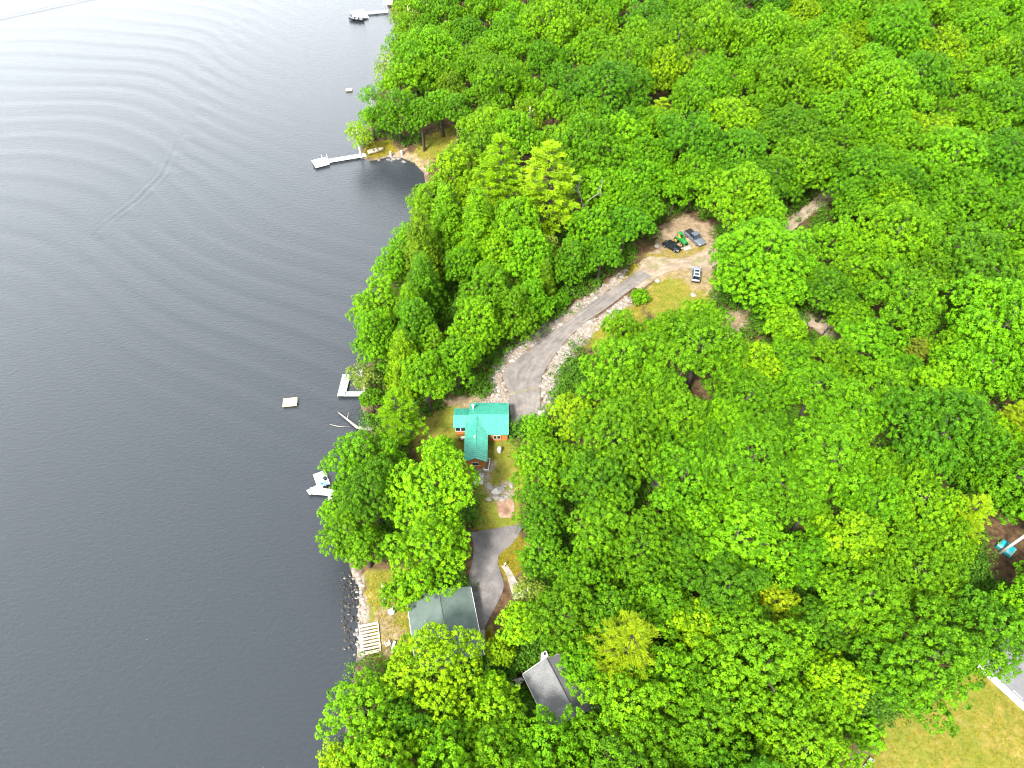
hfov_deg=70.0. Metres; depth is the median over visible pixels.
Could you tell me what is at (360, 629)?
dock section
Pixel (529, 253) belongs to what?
broadleaf tree
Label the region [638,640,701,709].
broadleaf tree
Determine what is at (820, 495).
broadleaf tree
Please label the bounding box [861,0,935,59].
broadleaf tree
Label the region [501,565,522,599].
gravel path
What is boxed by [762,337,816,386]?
broadleaf tree
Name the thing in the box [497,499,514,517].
gravel patch
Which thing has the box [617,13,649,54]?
broadleaf tree
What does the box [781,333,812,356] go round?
shrub
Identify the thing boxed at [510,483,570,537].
broadleaf tree
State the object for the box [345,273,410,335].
broadleaf tree
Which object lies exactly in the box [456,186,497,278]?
hemlock tree
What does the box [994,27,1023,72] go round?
broadleaf tree
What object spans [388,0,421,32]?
birch tree
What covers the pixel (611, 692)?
broadleaf tree
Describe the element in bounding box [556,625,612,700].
broadleaf tree
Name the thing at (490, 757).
broadleaf tree
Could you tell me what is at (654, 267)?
dirt road
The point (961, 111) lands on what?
broadleaf tree
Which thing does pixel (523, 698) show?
shrub
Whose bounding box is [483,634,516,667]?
broadleaf tree
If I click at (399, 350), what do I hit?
hemlock tree
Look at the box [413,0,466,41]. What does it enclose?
broadleaf tree
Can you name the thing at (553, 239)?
birch tree
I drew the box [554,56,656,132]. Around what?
broadleaf tree
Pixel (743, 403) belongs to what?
broadleaf tree
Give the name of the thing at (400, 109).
broadleaf tree
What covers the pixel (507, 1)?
broadleaf tree
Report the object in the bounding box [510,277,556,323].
broadleaf tree
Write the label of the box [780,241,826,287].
broadleaf tree
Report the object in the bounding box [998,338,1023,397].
broadleaf tree
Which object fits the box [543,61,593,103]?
broadleaf tree
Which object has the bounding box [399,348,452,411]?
broadleaf tree
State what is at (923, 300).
broadleaf tree
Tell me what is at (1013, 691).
house
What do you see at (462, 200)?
broadleaf tree
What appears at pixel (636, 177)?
broadleaf tree
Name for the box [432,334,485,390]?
broadleaf tree
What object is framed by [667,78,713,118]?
broadleaf tree
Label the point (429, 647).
broadleaf tree
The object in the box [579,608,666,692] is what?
pine tree
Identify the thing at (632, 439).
broadleaf tree
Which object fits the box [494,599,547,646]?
broadleaf tree
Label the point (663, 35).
broadleaf tree
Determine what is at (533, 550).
broadleaf tree
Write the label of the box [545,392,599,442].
broadleaf tree
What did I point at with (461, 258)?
broadleaf tree
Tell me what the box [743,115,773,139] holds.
broadleaf tree
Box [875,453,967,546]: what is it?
broadleaf tree
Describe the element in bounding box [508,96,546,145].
birch tree
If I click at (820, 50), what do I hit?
broadleaf tree
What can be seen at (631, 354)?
broadleaf tree
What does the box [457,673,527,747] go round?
broadleaf tree
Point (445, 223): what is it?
hemlock tree
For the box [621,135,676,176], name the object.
broadleaf tree
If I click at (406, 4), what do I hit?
broadleaf tree
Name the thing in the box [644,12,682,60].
broadleaf tree
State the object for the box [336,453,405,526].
broadleaf tree
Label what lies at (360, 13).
dock
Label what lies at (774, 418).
broadleaf tree
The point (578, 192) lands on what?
dead tree
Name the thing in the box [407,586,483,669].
house
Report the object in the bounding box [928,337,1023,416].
broadleaf tree
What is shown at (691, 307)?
broadleaf tree
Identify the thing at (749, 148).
broadleaf tree
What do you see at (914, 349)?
pine tree
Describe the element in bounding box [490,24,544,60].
broadleaf tree
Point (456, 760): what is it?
broadleaf tree
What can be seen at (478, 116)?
broadleaf tree
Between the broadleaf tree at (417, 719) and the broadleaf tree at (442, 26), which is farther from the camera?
the broadleaf tree at (442, 26)
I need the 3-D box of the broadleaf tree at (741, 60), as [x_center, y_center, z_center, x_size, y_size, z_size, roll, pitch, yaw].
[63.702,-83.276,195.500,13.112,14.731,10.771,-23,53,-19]
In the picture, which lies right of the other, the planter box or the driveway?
the driveway
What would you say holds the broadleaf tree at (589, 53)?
on the ground at (997, 530)
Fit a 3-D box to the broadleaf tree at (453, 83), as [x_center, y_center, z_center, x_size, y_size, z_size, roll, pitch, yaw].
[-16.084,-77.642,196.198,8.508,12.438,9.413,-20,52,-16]
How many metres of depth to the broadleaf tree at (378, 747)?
84.84 m
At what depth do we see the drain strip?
133.86 m
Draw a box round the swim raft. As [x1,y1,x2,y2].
[283,397,297,406]
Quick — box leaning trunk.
[998,535,1023,553]
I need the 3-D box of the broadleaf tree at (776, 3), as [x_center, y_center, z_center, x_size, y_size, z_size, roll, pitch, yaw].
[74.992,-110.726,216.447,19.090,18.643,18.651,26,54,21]
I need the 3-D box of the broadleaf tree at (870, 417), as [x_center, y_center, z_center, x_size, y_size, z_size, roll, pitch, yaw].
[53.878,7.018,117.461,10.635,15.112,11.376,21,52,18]
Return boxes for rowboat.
[367,148,383,153]
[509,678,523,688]
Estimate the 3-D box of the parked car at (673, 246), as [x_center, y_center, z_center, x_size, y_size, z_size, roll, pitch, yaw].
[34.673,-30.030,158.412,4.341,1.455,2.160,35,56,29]
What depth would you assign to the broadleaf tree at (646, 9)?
210.26 m
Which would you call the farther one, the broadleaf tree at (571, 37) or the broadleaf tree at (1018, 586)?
the broadleaf tree at (571, 37)
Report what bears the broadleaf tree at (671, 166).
on the ground at (997, 530)
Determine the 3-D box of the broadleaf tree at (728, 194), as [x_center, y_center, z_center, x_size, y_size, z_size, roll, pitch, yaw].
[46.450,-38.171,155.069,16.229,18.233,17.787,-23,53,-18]
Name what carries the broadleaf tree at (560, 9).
on the ground at (997, 530)
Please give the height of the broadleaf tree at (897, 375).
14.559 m
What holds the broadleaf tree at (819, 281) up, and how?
on the ground at (997, 530)
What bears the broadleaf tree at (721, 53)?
on the ground at (997, 530)
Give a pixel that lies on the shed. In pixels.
(410, 442)
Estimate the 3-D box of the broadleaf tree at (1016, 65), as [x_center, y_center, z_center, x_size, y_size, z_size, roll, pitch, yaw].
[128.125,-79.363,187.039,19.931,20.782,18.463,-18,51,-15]
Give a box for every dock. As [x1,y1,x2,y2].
[306,471,332,495]
[311,153,366,168]
[337,374,367,396]
[349,9,387,17]
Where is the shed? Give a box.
[399,428,413,446]
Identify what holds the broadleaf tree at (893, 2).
on the ground at (997, 530)
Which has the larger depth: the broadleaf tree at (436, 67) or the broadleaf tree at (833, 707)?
the broadleaf tree at (436, 67)
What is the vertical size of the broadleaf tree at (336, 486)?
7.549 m
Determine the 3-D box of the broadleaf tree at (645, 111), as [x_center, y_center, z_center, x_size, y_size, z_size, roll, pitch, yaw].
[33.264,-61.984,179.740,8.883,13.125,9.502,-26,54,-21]
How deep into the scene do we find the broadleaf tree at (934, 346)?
124.50 m
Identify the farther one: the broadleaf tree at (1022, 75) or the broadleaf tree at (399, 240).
the broadleaf tree at (1022, 75)
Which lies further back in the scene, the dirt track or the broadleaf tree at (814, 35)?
the broadleaf tree at (814, 35)
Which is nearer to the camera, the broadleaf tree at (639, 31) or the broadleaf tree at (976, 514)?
the broadleaf tree at (976, 514)
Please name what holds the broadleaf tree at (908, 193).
on the ground at (997, 530)
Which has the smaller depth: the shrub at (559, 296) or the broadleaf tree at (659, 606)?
the broadleaf tree at (659, 606)
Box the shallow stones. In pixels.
[340,572,358,650]
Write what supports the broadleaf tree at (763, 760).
on the ground at (997, 530)
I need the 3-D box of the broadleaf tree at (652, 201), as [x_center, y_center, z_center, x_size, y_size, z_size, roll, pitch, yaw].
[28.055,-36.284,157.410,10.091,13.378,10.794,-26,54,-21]
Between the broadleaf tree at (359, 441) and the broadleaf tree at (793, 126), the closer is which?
the broadleaf tree at (359, 441)
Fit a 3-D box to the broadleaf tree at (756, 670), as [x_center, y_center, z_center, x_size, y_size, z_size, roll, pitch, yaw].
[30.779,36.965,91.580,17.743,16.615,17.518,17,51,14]
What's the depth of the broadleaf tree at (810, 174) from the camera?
158.38 m
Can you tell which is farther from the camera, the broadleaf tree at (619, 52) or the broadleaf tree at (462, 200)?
the broadleaf tree at (619, 52)
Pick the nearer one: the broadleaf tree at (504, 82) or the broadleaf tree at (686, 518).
the broadleaf tree at (686, 518)
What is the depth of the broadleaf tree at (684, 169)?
158.53 m
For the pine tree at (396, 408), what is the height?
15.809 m
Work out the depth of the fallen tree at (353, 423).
131.76 m
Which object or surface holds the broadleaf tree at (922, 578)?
on the ground at (997, 530)
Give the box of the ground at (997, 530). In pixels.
[343,0,1023,767]
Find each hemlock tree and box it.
[381,327,430,409]
[392,282,435,332]
[399,206,452,288]
[405,250,451,325]
[428,180,464,269]
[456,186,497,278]
[529,257,558,310]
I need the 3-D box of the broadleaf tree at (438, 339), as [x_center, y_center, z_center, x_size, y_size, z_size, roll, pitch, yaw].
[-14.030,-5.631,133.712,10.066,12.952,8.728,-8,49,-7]
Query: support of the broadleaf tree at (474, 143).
on the ground at (997, 530)
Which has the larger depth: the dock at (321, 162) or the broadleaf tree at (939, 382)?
the dock at (321, 162)
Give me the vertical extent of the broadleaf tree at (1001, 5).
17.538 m
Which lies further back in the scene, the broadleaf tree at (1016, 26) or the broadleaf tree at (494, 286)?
the broadleaf tree at (1016, 26)
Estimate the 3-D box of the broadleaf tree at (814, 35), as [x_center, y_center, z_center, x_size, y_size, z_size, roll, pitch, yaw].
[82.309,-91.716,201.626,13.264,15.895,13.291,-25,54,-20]
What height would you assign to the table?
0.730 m
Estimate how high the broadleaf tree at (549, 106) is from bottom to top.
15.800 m
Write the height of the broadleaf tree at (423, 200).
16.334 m
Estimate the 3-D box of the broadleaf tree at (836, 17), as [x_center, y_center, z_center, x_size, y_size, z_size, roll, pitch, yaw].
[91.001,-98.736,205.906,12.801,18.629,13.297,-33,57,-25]
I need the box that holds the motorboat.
[349,16,363,20]
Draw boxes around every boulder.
[491,488,498,494]
[492,494,499,499]
[494,486,503,493]
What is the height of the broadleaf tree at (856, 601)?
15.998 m
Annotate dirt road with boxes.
[623,173,849,288]
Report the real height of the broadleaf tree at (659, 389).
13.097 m
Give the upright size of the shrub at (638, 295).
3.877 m
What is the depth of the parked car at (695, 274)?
150.51 m
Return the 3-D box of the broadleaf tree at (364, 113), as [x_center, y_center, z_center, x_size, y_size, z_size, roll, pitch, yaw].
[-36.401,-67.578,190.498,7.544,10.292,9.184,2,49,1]
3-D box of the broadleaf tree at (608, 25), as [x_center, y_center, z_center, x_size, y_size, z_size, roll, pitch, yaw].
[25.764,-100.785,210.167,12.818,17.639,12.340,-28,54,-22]
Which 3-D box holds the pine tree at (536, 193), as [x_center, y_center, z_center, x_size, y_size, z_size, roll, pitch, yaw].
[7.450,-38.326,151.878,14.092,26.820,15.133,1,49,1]
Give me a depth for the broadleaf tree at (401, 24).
217.13 m
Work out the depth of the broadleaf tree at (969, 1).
216.99 m
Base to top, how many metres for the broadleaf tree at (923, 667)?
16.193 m
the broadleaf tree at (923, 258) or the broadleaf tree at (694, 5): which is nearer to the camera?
the broadleaf tree at (923, 258)
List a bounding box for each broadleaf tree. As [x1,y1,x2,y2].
[315,502,376,562]
[315,667,415,765]
[315,740,353,767]
[316,497,358,527]
[317,429,408,485]
[329,474,357,502]
[334,522,387,569]
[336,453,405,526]
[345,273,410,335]
[349,308,394,371]
[349,721,431,767]
[356,105,385,140]
[356,326,375,354]
[358,387,385,413]
[367,87,424,144]
[367,736,474,767]
[369,244,409,286]
[369,435,482,553]
[369,692,444,760]
[377,61,420,101]
[377,572,421,612]
[378,505,471,605]
[379,31,409,61]
[379,620,489,733]
[388,221,411,251]
[389,297,440,353]
[390,11,420,32]
[390,37,436,95]
[391,0,422,12]
[394,21,434,49]
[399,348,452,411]
[400,23,465,85]
[403,98,444,151]
[405,179,448,226]
[409,708,489,767]
[411,324,457,365]
[412,11,443,30]
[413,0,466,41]
[413,53,455,101]
[415,69,441,97]
[424,89,465,136]
[424,139,483,206]
[424,434,458,459]
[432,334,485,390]
[433,20,461,61]
[435,71,469,95]
[439,93,474,144]
[443,244,486,290]
[444,294,512,355]
[445,14,490,49]
[447,55,478,85]
[448,42,492,86]
[453,262,516,328]
[453,710,529,767]
[454,0,481,15]
[454,113,510,186]
[454,174,481,208]
[455,102,519,162]
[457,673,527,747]
[459,0,505,39]
[462,51,532,112]
[471,37,498,56]
[471,668,512,709]
[476,229,517,280]
[482,12,526,57]
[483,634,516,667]
[484,0,520,11]
[487,193,541,267]
[489,108,545,175]
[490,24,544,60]
[493,1,529,27]
[493,285,540,344]
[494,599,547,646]
[497,61,532,105]
[498,226,555,286]
[502,752,537,767]
[508,430,591,503]
[509,703,591,767]
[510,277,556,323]
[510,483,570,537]
[512,0,588,61]
[513,532,569,580]
[516,77,550,122]
[520,412,553,439]
[521,574,599,656]
[525,38,574,88]
[531,87,569,124]
[534,123,574,169]
[541,109,634,182]
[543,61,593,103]
[544,237,597,290]
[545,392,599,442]
[552,0,601,23]
[552,551,610,614]
[553,165,627,218]
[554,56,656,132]
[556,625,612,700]
[558,94,607,140]
[558,393,661,492]
[558,449,638,522]
[562,27,620,79]
[563,206,621,262]
[564,20,589,44]
[567,488,642,561]
[569,701,696,767]
[572,582,634,644]
[574,329,667,403]
[577,664,674,747]
[580,2,618,47]
[581,234,624,285]
[585,0,620,23]
[590,0,637,14]
[591,109,655,168]
[592,189,643,225]
[593,503,686,594]
[594,365,654,419]
[599,308,647,364]
[600,35,651,84]
[601,152,672,207]
[605,203,656,257]
[616,185,666,236]
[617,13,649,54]
[619,0,667,44]
[620,577,693,639]
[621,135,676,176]
[627,395,678,444]
[630,104,662,147]
[631,365,685,405]
[635,440,731,524]
[638,12,718,91]
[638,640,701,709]
[641,312,689,352]
[641,426,692,468]
[642,42,692,104]
[644,0,687,8]
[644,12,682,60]
[644,106,689,149]
[645,150,678,195]
[646,307,749,395]
[647,664,757,767]
[652,389,716,443]
[656,109,724,177]
[658,175,695,215]
[659,520,715,584]
[659,596,724,662]
[663,500,722,549]
[664,152,722,212]
[666,0,693,23]
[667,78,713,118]
[670,54,743,114]
[675,547,773,631]
[676,297,727,331]
[678,0,732,30]
[679,485,799,590]
[683,414,819,534]
[684,0,758,59]
[684,421,736,456]
[687,745,798,767]
[689,597,820,755]
[691,112,717,162]
[692,397,749,448]
[693,161,775,234]
[696,48,738,85]
[698,364,787,439]
[701,94,770,150]
[705,123,779,186]
[708,214,817,323]
[719,6,760,53]
[724,337,786,389]
[725,2,806,61]
[726,44,770,97]
[727,0,750,5]
[733,0,794,39]
[736,57,768,107]
[741,84,784,128]
[742,192,788,233]
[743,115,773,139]
[744,410,795,459]
[745,48,827,114]
[748,683,873,767]
[750,155,807,205]
[751,582,804,631]
[756,102,834,156]
[758,127,840,204]
[761,271,804,313]
[762,304,808,354]
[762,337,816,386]
[773,41,811,88]
[773,357,859,421]
[780,0,832,16]
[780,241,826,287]
[781,477,833,534]
[781,593,859,660]
[783,0,823,32]
[784,416,881,515]
[784,525,848,589]
[786,33,870,107]
[790,19,837,57]
[796,672,855,735]
[797,85,878,144]
[797,265,865,322]
[802,649,874,715]
[807,335,863,387]
[809,0,862,40]
[812,215,869,268]
[812,508,895,572]
[815,0,890,27]
[815,548,916,653]
[816,141,909,214]
[816,380,888,448]
[819,123,863,182]
[827,299,877,338]
[828,234,896,297]
[830,188,874,232]
[831,19,870,54]
[834,316,910,374]
[835,42,907,93]
[841,475,911,531]
[843,57,935,134]
[848,594,1011,737]
[850,356,916,426]
[853,201,943,282]
[853,445,908,497]
[857,128,880,155]
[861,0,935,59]
[861,110,923,152]
[862,175,918,228]
[863,256,947,342]
[869,135,909,161]
[872,523,970,620]
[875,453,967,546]
[877,148,919,178]
[877,384,1017,500]
[878,0,902,38]
[881,350,925,389]
[883,162,935,205]
[890,50,961,109]
[891,0,961,39]
[892,243,955,312]
[902,110,957,155]
[902,124,1001,199]
[904,16,969,66]
[909,82,941,118]
[909,359,977,410]
[910,200,965,245]
[911,516,979,572]
[913,163,1007,231]
[917,220,1023,304]
[919,328,966,366]
[927,92,991,134]
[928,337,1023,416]
[929,0,976,45]
[938,51,990,107]
[941,272,1023,388]
[943,583,1023,678]
[946,0,980,10]
[949,405,1023,457]
[950,6,1016,54]
[953,433,1023,524]
[955,126,1023,187]
[959,30,1023,92]
[962,100,1017,150]
[962,271,1023,330]
[966,65,1011,109]
[973,0,1016,24]
[974,76,1023,137]
[975,198,1010,241]
[975,205,1023,267]
[979,36,1018,65]
[987,177,1023,225]
[989,196,1023,248]
[993,576,1023,628]
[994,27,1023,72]
[998,20,1023,44]
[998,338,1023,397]
[999,0,1023,28]
[1001,248,1023,285]
[1009,73,1023,113]
[1011,119,1023,148]
[1012,560,1023,605]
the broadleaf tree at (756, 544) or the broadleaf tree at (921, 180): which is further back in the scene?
the broadleaf tree at (921, 180)
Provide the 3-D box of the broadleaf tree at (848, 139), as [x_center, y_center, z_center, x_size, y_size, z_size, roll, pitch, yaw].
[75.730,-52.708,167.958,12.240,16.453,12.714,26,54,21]
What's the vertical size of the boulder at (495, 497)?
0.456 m
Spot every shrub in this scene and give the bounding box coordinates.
[518,687,534,701]
[552,289,572,310]
[630,287,651,305]
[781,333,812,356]
[844,715,886,755]
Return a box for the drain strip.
[510,387,540,394]
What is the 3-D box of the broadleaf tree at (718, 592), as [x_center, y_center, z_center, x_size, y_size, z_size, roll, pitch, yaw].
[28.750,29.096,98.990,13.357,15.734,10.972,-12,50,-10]
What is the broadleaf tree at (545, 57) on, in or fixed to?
on the ground at (997, 530)
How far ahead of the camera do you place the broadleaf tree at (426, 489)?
107.52 m
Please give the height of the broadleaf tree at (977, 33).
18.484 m
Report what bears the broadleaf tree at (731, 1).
on the ground at (997, 530)
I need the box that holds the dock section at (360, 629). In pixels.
[359,621,380,655]
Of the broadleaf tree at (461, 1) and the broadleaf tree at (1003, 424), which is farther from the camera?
the broadleaf tree at (461, 1)
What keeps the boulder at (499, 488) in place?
on the ground at (997, 530)
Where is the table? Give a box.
[388,608,393,614]
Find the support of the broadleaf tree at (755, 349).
on the ground at (997, 530)
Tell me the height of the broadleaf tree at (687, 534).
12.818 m
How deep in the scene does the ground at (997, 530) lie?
124.66 m
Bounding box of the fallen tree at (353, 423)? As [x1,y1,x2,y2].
[337,411,374,430]
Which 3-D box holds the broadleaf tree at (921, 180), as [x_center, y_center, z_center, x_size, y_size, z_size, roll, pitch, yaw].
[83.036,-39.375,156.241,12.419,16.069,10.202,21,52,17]
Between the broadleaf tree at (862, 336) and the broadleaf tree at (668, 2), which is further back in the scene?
the broadleaf tree at (668, 2)
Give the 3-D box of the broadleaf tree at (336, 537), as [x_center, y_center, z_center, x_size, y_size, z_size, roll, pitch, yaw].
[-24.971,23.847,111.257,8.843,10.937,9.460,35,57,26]
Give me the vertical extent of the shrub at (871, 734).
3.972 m
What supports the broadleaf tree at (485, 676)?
on the ground at (997, 530)
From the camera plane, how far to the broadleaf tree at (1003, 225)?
143.40 m
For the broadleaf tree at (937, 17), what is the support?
on the ground at (997, 530)
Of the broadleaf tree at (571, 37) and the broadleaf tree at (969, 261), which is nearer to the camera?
the broadleaf tree at (969, 261)
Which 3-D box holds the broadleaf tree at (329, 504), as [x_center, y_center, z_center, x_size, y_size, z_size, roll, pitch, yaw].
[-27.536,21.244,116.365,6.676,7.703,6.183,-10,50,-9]
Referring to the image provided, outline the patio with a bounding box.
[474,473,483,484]
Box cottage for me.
[453,403,508,467]
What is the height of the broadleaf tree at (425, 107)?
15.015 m
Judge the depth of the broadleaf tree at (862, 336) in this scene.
124.29 m
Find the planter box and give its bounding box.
[483,458,489,471]
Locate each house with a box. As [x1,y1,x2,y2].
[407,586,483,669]
[522,651,597,724]
[977,636,1023,710]
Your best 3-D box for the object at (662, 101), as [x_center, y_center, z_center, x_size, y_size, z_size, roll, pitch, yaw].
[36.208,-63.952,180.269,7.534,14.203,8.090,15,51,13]
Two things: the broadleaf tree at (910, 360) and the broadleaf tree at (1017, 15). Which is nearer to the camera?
the broadleaf tree at (910, 360)
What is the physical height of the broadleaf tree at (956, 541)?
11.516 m
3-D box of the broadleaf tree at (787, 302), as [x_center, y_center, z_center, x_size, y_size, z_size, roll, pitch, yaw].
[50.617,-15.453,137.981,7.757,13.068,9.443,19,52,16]
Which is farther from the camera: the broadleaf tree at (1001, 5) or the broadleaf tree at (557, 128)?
the broadleaf tree at (1001, 5)
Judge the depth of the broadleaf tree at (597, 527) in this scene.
101.67 m
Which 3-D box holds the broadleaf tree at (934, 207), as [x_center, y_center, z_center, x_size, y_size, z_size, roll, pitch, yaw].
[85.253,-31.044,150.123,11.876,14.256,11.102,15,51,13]
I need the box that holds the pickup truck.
[684,228,705,246]
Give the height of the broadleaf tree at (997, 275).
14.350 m
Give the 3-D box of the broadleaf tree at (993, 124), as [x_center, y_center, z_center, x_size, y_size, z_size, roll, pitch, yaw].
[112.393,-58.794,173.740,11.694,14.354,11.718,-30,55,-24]
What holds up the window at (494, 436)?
in the cottage
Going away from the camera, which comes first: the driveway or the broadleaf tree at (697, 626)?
the broadleaf tree at (697, 626)
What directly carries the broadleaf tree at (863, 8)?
on the ground at (997, 530)
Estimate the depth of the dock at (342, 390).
137.34 m
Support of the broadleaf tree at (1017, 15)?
on the ground at (997, 530)
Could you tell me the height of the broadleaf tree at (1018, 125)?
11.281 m
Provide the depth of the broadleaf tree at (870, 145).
169.70 m
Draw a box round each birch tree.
[344,121,373,158]
[344,361,382,391]
[356,84,384,106]
[373,48,402,96]
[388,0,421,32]
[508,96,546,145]
[512,575,548,611]
[537,234,560,265]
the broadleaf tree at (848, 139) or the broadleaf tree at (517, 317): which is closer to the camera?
the broadleaf tree at (517, 317)
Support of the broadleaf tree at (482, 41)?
on the ground at (997, 530)
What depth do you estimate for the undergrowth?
118.90 m
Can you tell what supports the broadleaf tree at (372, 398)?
on the ground at (997, 530)
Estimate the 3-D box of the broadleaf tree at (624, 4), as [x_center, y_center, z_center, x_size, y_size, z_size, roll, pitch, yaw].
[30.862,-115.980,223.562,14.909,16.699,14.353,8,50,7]
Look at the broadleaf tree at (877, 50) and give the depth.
184.99 m
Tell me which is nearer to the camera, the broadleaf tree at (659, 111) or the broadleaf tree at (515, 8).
the broadleaf tree at (659, 111)
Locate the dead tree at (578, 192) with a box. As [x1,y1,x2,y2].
[558,177,602,222]
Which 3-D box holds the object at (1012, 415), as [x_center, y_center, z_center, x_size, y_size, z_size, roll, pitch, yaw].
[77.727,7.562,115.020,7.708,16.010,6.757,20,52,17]
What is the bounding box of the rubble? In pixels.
[474,269,631,424]
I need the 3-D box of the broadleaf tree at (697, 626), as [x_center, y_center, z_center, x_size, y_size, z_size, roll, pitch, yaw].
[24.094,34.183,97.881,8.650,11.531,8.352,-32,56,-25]
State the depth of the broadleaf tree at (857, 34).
199.87 m
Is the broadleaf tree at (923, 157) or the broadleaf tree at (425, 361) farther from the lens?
the broadleaf tree at (923, 157)
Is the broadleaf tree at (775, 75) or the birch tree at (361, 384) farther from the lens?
the broadleaf tree at (775, 75)
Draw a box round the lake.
[0,0,424,767]
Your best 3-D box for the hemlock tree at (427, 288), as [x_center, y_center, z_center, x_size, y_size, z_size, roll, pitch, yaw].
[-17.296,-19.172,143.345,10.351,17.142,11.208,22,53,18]
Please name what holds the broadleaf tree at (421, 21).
on the ground at (997, 530)
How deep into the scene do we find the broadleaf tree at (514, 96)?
195.97 m
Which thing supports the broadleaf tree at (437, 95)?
on the ground at (997, 530)
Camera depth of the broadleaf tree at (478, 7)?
218.10 m
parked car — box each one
[662,240,681,252]
[691,266,701,282]
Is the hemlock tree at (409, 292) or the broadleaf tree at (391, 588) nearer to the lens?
the broadleaf tree at (391, 588)
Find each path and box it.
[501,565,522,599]
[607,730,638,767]
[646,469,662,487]
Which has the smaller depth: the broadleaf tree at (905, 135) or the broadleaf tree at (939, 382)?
the broadleaf tree at (939, 382)
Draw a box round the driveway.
[503,270,651,431]
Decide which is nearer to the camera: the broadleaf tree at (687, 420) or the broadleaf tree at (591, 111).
the broadleaf tree at (687, 420)
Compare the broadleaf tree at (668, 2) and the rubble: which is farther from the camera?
the broadleaf tree at (668, 2)
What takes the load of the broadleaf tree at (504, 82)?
on the ground at (997, 530)
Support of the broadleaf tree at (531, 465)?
on the ground at (997, 530)
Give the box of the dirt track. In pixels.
[793,311,874,355]
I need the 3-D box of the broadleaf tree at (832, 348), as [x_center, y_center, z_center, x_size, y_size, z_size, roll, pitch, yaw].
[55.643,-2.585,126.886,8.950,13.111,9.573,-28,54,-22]
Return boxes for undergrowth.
[333,0,1023,767]
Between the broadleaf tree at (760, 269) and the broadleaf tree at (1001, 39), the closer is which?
the broadleaf tree at (760, 269)
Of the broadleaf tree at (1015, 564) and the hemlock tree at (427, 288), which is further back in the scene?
the hemlock tree at (427, 288)
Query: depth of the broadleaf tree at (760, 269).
133.13 m
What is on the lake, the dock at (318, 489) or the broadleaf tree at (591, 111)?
the dock at (318, 489)
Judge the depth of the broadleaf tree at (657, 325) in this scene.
130.84 m
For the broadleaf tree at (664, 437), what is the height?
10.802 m
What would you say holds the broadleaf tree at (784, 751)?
on the ground at (997, 530)
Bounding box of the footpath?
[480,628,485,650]
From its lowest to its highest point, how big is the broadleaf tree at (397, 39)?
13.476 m
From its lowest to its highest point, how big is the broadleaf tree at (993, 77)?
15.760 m
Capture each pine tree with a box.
[371,386,428,447]
[467,132,528,219]
[515,139,581,240]
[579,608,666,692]
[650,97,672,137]
[898,336,929,364]
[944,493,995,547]
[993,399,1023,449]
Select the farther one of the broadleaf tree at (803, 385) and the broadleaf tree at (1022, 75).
the broadleaf tree at (1022, 75)
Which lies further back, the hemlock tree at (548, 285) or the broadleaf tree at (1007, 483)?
the hemlock tree at (548, 285)
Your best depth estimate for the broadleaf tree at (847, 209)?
151.94 m
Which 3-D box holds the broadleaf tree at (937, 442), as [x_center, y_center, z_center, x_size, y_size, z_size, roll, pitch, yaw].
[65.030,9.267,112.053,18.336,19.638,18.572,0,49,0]
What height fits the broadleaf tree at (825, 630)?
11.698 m
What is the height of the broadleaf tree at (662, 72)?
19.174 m
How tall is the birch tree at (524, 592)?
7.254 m
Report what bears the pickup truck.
on the ground at (997, 530)
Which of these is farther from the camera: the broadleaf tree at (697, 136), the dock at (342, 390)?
the broadleaf tree at (697, 136)
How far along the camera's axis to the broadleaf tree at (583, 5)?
215.60 m
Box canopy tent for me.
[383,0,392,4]
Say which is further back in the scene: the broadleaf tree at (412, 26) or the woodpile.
the broadleaf tree at (412, 26)
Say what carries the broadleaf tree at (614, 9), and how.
on the ground at (997, 530)
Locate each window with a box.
[455,428,464,430]
[493,435,500,438]
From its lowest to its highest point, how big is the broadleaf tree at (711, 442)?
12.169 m
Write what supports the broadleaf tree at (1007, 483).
on the ground at (997, 530)
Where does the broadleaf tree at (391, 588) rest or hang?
on the ground at (997, 530)
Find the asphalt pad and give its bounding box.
[467,524,521,629]
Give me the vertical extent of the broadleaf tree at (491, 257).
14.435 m
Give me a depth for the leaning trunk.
107.87 m
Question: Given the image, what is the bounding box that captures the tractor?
[674,231,690,250]
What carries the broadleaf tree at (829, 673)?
on the ground at (997, 530)
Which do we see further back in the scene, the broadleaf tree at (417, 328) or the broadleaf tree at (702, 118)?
the broadleaf tree at (702, 118)
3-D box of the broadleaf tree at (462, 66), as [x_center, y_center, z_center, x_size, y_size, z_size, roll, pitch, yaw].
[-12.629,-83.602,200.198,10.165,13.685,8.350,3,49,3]
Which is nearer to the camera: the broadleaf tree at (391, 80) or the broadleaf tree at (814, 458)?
the broadleaf tree at (814, 458)
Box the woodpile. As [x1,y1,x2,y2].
[994,539,1016,558]
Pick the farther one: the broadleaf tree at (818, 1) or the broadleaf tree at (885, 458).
the broadleaf tree at (818, 1)
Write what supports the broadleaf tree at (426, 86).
on the ground at (997, 530)
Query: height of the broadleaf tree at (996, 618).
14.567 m

